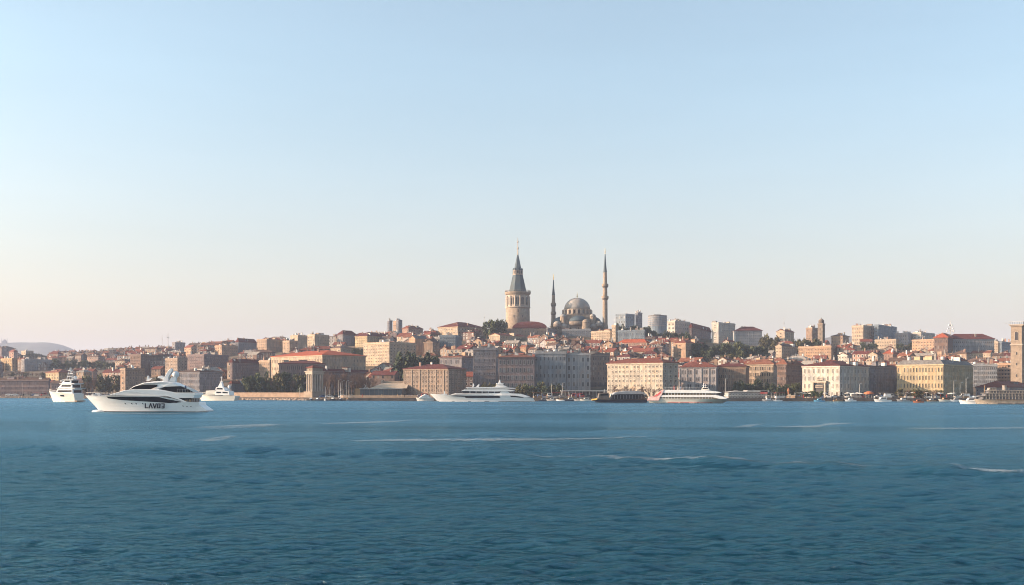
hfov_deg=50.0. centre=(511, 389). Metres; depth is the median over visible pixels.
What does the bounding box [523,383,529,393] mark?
tree
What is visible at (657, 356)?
hillside house
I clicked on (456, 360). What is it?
apartment block
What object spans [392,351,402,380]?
tree
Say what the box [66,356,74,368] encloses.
hillside house
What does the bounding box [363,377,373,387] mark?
bare tree
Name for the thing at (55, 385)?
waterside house
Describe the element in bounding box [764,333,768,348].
tree
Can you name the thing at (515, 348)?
hillside house
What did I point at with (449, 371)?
window
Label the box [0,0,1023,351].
sky
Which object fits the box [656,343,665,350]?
hillside house
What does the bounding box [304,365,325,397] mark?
columned pavilion
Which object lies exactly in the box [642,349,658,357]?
hillside house
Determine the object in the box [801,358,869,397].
palazzo
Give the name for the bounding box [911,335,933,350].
apartment block
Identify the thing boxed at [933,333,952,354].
hall
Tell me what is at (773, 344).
tree
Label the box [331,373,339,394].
bare tree
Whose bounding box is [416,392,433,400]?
tender
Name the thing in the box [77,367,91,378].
hillside house
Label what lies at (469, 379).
hillside house
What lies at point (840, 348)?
hillside house
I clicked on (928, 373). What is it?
palace
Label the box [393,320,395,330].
tower block
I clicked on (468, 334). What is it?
hillside block
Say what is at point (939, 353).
hillside block
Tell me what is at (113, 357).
houses
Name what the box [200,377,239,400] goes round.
motor yacht
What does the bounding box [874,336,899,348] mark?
house
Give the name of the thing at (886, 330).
office block
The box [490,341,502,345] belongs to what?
hillside house
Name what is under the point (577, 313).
mosque
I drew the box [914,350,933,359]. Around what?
hillside house
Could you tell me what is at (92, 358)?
hillside house
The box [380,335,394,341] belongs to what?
hillside house
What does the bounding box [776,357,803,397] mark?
apartment block
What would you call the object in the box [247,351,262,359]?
hillside house
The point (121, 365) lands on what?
hillside house
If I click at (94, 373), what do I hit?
hillside house
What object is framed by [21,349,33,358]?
house
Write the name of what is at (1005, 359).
hillside house
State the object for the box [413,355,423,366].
tree
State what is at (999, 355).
hillside house
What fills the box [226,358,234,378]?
hillside house
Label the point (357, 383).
bare tree
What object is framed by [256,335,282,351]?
apartment block
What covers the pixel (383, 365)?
hillside house
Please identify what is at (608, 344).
hillside house
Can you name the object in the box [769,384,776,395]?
tree
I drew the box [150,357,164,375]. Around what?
hillside block
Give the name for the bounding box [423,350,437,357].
hillside house
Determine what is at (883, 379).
warehouse
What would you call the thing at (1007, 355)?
hillside house
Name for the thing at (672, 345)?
hillside house
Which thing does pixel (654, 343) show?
hillside house
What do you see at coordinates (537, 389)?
tree
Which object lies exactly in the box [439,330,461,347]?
house
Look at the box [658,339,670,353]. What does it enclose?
hillside house
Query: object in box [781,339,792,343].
hillside house
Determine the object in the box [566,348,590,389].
office block
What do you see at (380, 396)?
promenade wall
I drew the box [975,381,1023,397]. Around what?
customs house
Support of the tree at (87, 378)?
on the terrain
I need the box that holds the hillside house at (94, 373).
[81,368,97,379]
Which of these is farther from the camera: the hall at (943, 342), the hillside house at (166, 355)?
the hillside house at (166, 355)
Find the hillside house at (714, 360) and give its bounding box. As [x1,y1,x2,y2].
[708,357,718,365]
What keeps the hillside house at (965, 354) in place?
on the terrain
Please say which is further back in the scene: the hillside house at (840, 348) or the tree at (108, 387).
the hillside house at (840, 348)
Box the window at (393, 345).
[390,345,414,355]
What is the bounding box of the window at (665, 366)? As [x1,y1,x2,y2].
[664,365,676,389]
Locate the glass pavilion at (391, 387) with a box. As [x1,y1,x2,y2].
[355,380,407,394]
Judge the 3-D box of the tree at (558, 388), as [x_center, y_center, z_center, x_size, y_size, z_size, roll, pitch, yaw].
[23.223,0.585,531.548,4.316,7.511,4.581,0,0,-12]
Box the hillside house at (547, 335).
[540,332,553,340]
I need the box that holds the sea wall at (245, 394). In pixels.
[234,392,303,396]
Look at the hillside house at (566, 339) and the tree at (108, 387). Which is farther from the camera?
the hillside house at (566, 339)
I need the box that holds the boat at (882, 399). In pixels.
[874,397,891,401]
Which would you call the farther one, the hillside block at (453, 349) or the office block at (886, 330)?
the office block at (886, 330)
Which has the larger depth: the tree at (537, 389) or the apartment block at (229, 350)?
the apartment block at (229, 350)
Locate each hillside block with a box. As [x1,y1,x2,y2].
[38,362,49,370]
[109,349,118,354]
[117,352,132,359]
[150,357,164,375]
[173,352,185,357]
[329,334,335,346]
[445,346,465,355]
[460,330,478,340]
[462,352,472,356]
[466,336,474,342]
[533,336,540,346]
[562,340,584,348]
[615,342,627,348]
[858,356,875,364]
[937,350,951,355]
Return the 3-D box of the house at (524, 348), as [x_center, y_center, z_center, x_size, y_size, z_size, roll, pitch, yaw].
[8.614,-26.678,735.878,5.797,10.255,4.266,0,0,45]
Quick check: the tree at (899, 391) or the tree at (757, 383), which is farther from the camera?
the tree at (757, 383)
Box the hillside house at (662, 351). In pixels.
[658,349,670,355]
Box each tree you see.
[56,360,62,368]
[72,359,77,367]
[80,360,86,367]
[81,374,92,394]
[95,373,103,392]
[95,377,106,393]
[104,373,113,393]
[110,373,119,391]
[241,375,250,391]
[248,377,257,391]
[250,375,257,392]
[254,372,261,392]
[256,377,266,392]
[264,371,271,384]
[268,385,275,392]
[272,371,285,392]
[279,371,291,392]
[295,374,306,390]
[296,384,304,392]
[323,371,331,395]
[327,373,333,394]
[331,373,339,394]
[337,373,346,394]
[339,375,346,393]
[344,376,351,394]
[348,373,357,394]
[348,378,354,394]
[354,375,360,388]
[357,374,365,387]
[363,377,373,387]
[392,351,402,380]
[398,357,404,373]
[400,351,413,380]
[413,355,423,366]
[423,351,431,364]
[482,321,489,338]
[485,321,492,334]
[488,319,495,334]
[494,320,503,332]
[498,319,508,332]
[519,385,527,394]
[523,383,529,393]
[526,385,533,395]
[535,381,541,394]
[539,381,544,395]
[541,385,547,394]
[556,385,564,395]
[643,327,648,335]
[663,330,668,337]
[670,332,677,337]
[691,344,697,356]
[696,342,701,355]
[699,347,705,358]
[703,347,713,358]
[709,344,716,359]
[719,342,730,355]
[729,342,736,355]
[732,341,745,357]
[732,381,741,390]
[744,349,752,357]
[752,379,761,389]
[753,346,761,355]
[758,336,766,347]
[761,348,769,356]
[763,382,769,394]
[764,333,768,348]
[766,336,773,349]
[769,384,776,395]
[771,339,776,351]
[775,386,781,394]
[784,384,789,394]
[790,383,798,393]
[796,340,804,349]
[796,382,801,394]
[812,339,820,345]
[895,388,902,395]
[911,388,919,396]
[914,390,923,397]
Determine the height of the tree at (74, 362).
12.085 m
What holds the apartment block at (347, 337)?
on the terrain
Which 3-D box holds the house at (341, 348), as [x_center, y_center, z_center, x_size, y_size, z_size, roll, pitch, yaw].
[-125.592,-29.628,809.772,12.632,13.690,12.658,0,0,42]
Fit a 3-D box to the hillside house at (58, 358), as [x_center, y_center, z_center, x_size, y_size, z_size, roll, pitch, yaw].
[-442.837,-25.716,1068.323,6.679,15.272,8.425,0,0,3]
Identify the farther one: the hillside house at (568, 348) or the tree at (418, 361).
the hillside house at (568, 348)
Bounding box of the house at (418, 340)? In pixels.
[408,335,426,354]
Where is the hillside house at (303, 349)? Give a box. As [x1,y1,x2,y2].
[299,346,312,351]
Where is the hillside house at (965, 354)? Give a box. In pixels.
[955,349,971,359]
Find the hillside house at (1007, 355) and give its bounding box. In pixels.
[1004,352,1010,357]
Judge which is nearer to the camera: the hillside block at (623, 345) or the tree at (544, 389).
the tree at (544, 389)
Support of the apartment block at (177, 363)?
on the terrain
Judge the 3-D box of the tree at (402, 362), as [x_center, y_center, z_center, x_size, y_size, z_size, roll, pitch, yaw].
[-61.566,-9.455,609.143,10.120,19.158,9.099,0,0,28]
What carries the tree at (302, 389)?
on the terrain
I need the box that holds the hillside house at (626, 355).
[616,352,636,359]
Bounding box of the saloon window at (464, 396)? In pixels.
[464,396,499,397]
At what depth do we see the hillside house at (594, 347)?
695.55 m
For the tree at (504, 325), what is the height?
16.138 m
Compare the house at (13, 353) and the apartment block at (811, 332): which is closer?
the apartment block at (811, 332)
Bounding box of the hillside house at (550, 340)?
[545,338,558,343]
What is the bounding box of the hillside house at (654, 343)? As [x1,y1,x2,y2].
[650,340,664,346]
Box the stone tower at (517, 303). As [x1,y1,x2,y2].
[505,240,530,328]
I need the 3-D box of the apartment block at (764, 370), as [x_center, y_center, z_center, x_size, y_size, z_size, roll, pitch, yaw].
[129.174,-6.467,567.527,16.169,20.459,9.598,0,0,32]
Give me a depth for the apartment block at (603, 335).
824.82 m
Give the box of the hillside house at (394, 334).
[389,330,399,340]
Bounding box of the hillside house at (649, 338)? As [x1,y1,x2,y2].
[645,336,655,341]
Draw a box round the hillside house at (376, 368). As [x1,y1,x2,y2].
[370,366,382,371]
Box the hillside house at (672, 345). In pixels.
[671,336,689,356]
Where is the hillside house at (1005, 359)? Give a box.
[999,358,1010,362]
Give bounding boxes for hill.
[0,342,71,355]
[825,336,851,344]
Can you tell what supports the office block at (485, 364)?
on the terrain
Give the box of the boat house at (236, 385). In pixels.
[229,379,246,391]
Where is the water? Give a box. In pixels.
[0,398,1023,584]
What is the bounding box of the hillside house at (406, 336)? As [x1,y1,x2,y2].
[403,333,415,340]
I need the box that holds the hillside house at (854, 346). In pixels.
[847,342,856,350]
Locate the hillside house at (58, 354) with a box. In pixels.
[49,352,62,356]
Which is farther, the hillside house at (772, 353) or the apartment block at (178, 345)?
the apartment block at (178, 345)
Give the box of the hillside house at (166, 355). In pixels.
[163,353,173,357]
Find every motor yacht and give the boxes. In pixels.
[49,367,84,401]
[85,368,212,411]
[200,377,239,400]
[431,380,534,401]
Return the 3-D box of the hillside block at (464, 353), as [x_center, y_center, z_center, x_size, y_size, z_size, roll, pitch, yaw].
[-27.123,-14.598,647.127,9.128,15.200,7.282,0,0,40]
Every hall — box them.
[512,321,546,328]
[546,326,556,333]
[562,324,590,336]
[618,338,649,345]
[785,353,810,360]
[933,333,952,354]
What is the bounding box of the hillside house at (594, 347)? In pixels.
[586,344,599,350]
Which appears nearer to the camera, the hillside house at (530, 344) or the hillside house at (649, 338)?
the hillside house at (530, 344)
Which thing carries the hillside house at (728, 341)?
on the terrain
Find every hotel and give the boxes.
[403,362,466,397]
[497,351,535,397]
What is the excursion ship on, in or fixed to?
on the water
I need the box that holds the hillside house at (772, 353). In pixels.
[767,350,775,357]
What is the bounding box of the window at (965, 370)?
[944,367,972,372]
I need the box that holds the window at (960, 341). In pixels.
[960,341,993,342]
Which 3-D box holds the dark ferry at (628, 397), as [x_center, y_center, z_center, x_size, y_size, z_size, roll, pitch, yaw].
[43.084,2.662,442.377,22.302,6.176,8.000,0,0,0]
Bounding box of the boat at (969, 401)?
[959,396,979,403]
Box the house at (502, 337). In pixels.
[488,333,525,341]
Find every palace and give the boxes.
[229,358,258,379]
[270,349,366,377]
[678,358,718,394]
[717,360,749,396]
[896,354,973,396]
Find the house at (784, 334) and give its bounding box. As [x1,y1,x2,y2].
[776,327,793,341]
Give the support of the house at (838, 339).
on the terrain
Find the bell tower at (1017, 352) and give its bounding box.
[1006,321,1023,382]
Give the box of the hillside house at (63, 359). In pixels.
[59,354,66,363]
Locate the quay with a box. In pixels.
[1,396,1023,400]
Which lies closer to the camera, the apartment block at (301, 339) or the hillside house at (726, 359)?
the hillside house at (726, 359)
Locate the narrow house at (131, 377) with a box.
[120,365,145,391]
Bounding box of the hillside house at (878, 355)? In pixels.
[866,350,882,360]
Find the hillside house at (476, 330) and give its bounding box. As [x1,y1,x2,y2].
[473,328,481,337]
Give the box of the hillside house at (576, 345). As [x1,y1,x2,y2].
[573,341,584,348]
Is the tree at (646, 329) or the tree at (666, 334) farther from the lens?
the tree at (646, 329)
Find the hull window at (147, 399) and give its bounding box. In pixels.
[107,397,179,402]
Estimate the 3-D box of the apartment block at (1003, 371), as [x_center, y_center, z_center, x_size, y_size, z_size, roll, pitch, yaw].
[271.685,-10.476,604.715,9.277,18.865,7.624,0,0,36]
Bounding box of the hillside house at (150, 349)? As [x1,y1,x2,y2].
[145,346,160,353]
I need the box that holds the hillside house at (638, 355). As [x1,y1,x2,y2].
[629,350,641,357]
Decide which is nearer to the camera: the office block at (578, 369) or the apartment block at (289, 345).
the office block at (578, 369)
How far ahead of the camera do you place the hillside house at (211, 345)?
1046.25 m
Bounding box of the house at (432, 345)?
[423,338,439,354]
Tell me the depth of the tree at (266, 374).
598.13 m
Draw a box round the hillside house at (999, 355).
[992,352,1003,358]
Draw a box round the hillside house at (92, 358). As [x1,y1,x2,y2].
[87,354,104,367]
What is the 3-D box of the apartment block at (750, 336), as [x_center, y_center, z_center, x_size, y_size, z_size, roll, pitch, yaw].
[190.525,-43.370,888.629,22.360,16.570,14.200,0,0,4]
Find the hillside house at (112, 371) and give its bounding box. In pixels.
[102,368,119,383]
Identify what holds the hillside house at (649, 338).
on the terrain
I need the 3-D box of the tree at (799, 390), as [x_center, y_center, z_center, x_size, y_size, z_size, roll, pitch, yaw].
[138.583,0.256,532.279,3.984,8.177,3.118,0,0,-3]
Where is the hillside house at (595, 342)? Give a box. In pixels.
[584,339,603,346]
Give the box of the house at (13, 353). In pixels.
[9,348,17,357]
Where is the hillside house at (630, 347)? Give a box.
[627,346,642,349]
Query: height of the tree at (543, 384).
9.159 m
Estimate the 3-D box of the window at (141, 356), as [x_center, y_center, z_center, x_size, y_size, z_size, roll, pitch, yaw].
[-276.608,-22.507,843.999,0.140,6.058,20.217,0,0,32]
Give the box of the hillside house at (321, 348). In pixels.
[314,346,330,350]
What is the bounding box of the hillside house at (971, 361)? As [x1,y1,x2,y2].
[968,356,998,363]
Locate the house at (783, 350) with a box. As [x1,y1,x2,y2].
[775,342,797,358]
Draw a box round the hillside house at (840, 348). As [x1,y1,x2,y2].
[836,343,849,359]
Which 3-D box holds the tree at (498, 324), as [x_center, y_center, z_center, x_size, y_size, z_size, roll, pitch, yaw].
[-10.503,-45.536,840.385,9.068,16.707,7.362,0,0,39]
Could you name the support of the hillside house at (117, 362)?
on the terrain
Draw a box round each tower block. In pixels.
[387,318,392,331]
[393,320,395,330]
[396,318,401,332]
[616,313,634,329]
[635,310,642,327]
[711,321,735,342]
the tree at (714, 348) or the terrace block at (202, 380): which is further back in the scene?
the tree at (714, 348)
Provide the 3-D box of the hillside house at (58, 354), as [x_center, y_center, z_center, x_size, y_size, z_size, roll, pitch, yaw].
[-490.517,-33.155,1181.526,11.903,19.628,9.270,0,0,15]
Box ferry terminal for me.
[724,390,768,397]
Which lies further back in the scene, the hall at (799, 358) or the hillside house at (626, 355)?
the hall at (799, 358)
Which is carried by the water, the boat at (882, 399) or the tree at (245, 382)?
the boat at (882, 399)
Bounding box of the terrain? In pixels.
[3,334,975,397]
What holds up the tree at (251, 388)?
on the terrain
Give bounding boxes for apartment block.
[0,346,15,356]
[0,356,17,370]
[21,357,51,371]
[130,351,162,376]
[165,356,187,375]
[172,339,185,350]
[214,344,237,355]
[235,338,256,352]
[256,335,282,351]
[258,357,270,377]
[283,338,297,352]
[290,333,306,348]
[307,332,328,346]
[337,330,354,345]
[354,329,389,346]
[363,340,416,365]
[438,352,472,371]
[591,329,611,340]
[606,354,678,397]
[617,325,645,341]
[667,318,689,334]
[673,339,706,359]
[689,323,711,338]
[732,326,762,345]
[744,358,776,386]
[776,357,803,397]
[806,324,817,340]
[852,322,873,344]
[895,331,912,344]
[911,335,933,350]
[912,329,934,339]
[972,356,997,386]
[994,339,999,352]
[997,360,1010,380]
[999,338,1010,351]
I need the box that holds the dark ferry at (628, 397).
[592,389,647,402]
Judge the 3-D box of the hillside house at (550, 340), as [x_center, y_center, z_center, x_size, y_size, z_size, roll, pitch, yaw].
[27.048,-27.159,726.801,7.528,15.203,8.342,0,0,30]
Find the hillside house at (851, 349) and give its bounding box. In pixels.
[844,345,855,353]
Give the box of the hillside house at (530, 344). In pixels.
[521,342,534,346]
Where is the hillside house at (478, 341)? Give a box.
[473,337,486,344]
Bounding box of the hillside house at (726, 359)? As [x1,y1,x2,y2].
[718,355,733,364]
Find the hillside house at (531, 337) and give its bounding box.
[527,333,540,343]
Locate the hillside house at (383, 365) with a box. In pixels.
[378,362,392,369]
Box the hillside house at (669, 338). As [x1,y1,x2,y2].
[658,336,677,340]
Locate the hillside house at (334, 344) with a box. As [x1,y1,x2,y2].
[332,342,346,346]
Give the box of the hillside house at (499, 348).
[494,344,503,353]
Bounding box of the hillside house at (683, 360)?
[677,356,706,363]
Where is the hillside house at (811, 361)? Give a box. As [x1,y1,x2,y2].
[801,358,816,364]
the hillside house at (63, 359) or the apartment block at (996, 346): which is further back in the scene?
the hillside house at (63, 359)
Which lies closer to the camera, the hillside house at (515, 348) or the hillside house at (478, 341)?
the hillside house at (515, 348)
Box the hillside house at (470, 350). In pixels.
[464,349,472,355]
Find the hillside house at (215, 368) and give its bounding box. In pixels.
[211,367,222,371]
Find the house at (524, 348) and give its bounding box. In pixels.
[520,342,529,352]
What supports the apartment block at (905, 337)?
on the terrain
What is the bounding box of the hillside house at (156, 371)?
[151,365,164,376]
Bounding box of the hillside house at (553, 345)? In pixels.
[545,340,562,349]
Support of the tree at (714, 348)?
on the terrain
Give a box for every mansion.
[45,368,72,380]
[437,322,484,335]
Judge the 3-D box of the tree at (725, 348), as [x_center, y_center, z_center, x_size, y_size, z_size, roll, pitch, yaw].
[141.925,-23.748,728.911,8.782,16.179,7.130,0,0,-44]
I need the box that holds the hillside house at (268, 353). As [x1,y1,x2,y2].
[251,348,275,359]
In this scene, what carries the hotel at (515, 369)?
on the terrain
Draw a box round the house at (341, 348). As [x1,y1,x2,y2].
[330,344,352,352]
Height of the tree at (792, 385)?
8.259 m
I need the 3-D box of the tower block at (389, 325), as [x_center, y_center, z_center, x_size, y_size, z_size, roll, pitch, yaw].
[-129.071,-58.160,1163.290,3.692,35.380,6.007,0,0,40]
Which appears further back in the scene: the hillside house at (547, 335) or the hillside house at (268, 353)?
the hillside house at (268, 353)
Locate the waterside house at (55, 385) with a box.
[50,378,92,395]
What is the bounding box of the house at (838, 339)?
[831,332,848,345]
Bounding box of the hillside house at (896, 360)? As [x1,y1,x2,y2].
[889,355,913,363]
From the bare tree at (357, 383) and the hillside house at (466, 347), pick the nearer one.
the bare tree at (357, 383)
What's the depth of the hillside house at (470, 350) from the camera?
664.36 m
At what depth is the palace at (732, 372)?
549.93 m
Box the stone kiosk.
[785,394,797,397]
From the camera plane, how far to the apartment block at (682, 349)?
729.91 m
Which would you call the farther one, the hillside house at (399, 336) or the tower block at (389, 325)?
the tower block at (389, 325)
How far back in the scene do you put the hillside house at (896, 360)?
623.35 m
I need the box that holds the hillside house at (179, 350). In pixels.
[169,349,185,354]
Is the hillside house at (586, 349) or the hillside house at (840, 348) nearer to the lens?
the hillside house at (586, 349)
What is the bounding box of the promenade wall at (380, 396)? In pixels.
[341,395,417,397]
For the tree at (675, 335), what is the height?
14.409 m
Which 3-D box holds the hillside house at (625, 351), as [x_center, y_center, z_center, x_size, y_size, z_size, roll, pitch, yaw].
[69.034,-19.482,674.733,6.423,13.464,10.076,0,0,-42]
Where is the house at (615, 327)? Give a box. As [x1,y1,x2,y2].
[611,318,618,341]
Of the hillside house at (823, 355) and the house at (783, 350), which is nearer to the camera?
the hillside house at (823, 355)
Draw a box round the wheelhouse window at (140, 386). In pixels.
[129,385,156,389]
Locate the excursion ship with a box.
[974,385,1023,403]
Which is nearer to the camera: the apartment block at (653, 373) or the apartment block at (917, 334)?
the apartment block at (653, 373)
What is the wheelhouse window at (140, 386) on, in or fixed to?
in the motor yacht at (166, 394)
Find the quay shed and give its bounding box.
[560,390,607,397]
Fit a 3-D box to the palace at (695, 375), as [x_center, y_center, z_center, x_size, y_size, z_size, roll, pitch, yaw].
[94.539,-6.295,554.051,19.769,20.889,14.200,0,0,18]
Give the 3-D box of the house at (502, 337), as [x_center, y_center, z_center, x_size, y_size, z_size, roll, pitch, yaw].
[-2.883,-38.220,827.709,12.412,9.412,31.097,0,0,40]
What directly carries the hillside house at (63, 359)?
on the terrain
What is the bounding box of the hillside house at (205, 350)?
[199,347,210,353]
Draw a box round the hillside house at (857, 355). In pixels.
[852,348,881,360]
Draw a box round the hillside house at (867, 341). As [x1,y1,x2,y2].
[860,338,872,347]
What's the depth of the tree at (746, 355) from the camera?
723.77 m
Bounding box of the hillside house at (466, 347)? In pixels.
[456,345,475,349]
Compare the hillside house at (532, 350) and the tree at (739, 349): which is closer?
the hillside house at (532, 350)
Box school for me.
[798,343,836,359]
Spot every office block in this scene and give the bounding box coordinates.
[472,340,498,386]
[534,346,566,395]
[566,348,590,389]
[873,324,896,343]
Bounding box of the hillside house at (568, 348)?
[558,343,570,350]
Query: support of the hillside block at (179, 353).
on the terrain
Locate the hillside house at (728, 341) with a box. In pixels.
[723,337,734,347]
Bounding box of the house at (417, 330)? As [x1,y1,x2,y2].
[401,325,422,334]
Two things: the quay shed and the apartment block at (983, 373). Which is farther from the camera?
the apartment block at (983, 373)
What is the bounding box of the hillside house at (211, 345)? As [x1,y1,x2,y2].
[201,342,219,348]
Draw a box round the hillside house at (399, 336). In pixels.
[396,332,414,341]
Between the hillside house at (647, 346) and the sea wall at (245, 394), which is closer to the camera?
the sea wall at (245, 394)
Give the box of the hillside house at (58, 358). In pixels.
[52,356,61,369]
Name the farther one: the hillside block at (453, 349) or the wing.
the hillside block at (453, 349)
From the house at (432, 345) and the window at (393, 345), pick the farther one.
the house at (432, 345)
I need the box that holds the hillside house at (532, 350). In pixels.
[529,344,542,353]
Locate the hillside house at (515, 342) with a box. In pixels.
[504,339,521,352]
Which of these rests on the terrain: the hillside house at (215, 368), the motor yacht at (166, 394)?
the hillside house at (215, 368)
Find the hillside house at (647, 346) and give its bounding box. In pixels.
[637,343,652,347]
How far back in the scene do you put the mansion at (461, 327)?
870.26 m
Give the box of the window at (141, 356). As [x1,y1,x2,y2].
[141,356,162,361]
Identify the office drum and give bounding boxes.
[648,314,666,333]
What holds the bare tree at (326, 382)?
on the terrain
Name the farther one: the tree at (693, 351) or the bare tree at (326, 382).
the tree at (693, 351)
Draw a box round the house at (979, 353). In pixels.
[971,348,993,358]
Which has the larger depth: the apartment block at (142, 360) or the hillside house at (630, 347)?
the apartment block at (142, 360)
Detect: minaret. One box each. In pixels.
[551,274,555,328]
[602,254,608,329]
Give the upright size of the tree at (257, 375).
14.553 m
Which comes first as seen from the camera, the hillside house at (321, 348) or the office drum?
the hillside house at (321, 348)
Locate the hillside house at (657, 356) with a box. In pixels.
[647,354,662,358]
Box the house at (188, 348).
[184,344,196,356]
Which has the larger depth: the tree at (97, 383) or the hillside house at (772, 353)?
the hillside house at (772, 353)
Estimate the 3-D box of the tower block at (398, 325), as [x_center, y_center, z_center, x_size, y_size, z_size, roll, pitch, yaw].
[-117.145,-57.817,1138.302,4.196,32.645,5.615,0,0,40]
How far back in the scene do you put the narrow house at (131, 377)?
675.54 m
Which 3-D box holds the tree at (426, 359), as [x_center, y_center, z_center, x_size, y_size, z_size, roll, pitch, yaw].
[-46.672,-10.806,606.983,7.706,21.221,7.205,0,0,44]
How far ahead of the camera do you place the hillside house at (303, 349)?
786.25 m
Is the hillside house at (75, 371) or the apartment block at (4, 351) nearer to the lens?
the hillside house at (75, 371)
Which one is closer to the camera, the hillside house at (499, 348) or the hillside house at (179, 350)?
the hillside house at (499, 348)
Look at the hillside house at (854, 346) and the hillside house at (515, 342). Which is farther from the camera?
the hillside house at (854, 346)
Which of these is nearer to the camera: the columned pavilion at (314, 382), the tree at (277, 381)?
the columned pavilion at (314, 382)
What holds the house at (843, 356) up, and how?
on the terrain
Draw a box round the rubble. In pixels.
[0,396,306,399]
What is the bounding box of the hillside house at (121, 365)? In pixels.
[116,361,127,368]
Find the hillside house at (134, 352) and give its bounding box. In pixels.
[125,351,146,353]
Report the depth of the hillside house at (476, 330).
867.53 m
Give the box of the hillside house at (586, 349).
[575,346,591,351]
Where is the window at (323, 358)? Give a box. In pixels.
[323,358,364,369]
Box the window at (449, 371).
[449,371,465,386]
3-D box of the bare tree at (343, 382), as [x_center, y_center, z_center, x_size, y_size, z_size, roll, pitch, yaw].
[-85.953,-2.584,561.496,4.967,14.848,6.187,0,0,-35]
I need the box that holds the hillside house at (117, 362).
[115,357,129,368]
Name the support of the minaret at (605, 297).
on the terrain
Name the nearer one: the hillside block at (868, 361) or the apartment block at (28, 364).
the hillside block at (868, 361)
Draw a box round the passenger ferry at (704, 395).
[647,384,730,402]
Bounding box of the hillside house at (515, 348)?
[505,344,519,352]
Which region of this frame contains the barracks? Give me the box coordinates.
[951,334,994,352]
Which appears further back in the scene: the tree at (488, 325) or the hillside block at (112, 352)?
the hillside block at (112, 352)
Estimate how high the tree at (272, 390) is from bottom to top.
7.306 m
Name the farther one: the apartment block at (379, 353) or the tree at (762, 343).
the tree at (762, 343)
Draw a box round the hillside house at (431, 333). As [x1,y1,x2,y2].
[424,331,439,336]
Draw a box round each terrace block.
[178,367,222,393]
[187,351,228,369]
[323,366,368,394]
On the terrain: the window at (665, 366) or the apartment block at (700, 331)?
the apartment block at (700, 331)
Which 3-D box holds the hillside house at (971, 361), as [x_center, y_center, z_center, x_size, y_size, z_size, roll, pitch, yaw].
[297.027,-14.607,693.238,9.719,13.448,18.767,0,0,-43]
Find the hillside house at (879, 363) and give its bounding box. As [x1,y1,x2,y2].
[871,357,881,365]
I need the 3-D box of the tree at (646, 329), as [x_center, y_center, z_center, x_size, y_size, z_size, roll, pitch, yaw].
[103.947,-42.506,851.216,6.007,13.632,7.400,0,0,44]
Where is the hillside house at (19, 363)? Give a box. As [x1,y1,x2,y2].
[18,356,25,370]
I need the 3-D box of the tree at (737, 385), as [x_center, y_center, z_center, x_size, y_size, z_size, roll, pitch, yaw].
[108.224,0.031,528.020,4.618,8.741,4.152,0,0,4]
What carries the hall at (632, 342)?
on the terrain
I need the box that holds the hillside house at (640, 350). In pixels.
[631,346,658,353]
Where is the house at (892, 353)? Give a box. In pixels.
[883,348,898,359]
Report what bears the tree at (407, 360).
on the terrain
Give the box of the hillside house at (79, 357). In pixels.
[74,353,87,368]
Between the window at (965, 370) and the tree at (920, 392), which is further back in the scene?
the window at (965, 370)
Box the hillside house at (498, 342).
[487,339,502,344]
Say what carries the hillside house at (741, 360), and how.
on the terrain
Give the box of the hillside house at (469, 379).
[466,372,472,388]
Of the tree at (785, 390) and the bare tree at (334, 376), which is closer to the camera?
the tree at (785, 390)
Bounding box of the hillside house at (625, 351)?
[620,347,631,354]
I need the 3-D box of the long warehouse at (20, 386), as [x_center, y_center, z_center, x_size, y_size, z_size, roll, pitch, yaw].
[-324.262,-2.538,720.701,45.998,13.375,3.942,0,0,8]
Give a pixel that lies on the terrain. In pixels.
(226, 381)
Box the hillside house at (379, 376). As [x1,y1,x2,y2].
[371,370,399,386]
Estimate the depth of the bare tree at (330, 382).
560.81 m
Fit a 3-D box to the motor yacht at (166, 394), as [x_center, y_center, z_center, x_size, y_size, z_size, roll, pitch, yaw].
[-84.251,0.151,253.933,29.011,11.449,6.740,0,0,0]
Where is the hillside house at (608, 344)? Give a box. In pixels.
[603,339,615,347]
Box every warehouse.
[0,376,50,395]
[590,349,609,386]
[862,361,896,397]
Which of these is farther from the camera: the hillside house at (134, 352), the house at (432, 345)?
the hillside house at (134, 352)
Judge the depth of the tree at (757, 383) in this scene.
525.10 m
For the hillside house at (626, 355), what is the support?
on the terrain
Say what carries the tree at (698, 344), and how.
on the terrain
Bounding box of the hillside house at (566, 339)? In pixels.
[559,335,571,343]
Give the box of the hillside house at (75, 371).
[73,366,81,379]
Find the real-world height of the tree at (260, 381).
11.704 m
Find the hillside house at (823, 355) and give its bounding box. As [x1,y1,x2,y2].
[812,353,828,359]
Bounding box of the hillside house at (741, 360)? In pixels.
[736,359,750,362]
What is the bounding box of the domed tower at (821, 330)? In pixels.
[817,318,824,345]
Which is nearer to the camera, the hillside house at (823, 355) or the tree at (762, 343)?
the hillside house at (823, 355)
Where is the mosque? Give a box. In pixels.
[553,294,602,333]
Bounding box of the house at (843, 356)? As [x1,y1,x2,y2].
[837,347,851,361]
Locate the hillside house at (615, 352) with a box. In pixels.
[598,346,620,357]
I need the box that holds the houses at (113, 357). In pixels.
[16,330,999,387]
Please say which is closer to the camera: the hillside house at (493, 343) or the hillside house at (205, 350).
the hillside house at (493, 343)
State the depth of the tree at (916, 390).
489.54 m
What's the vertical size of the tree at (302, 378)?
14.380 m
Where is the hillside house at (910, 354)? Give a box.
[897,350,915,357]
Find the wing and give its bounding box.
[278,360,325,392]

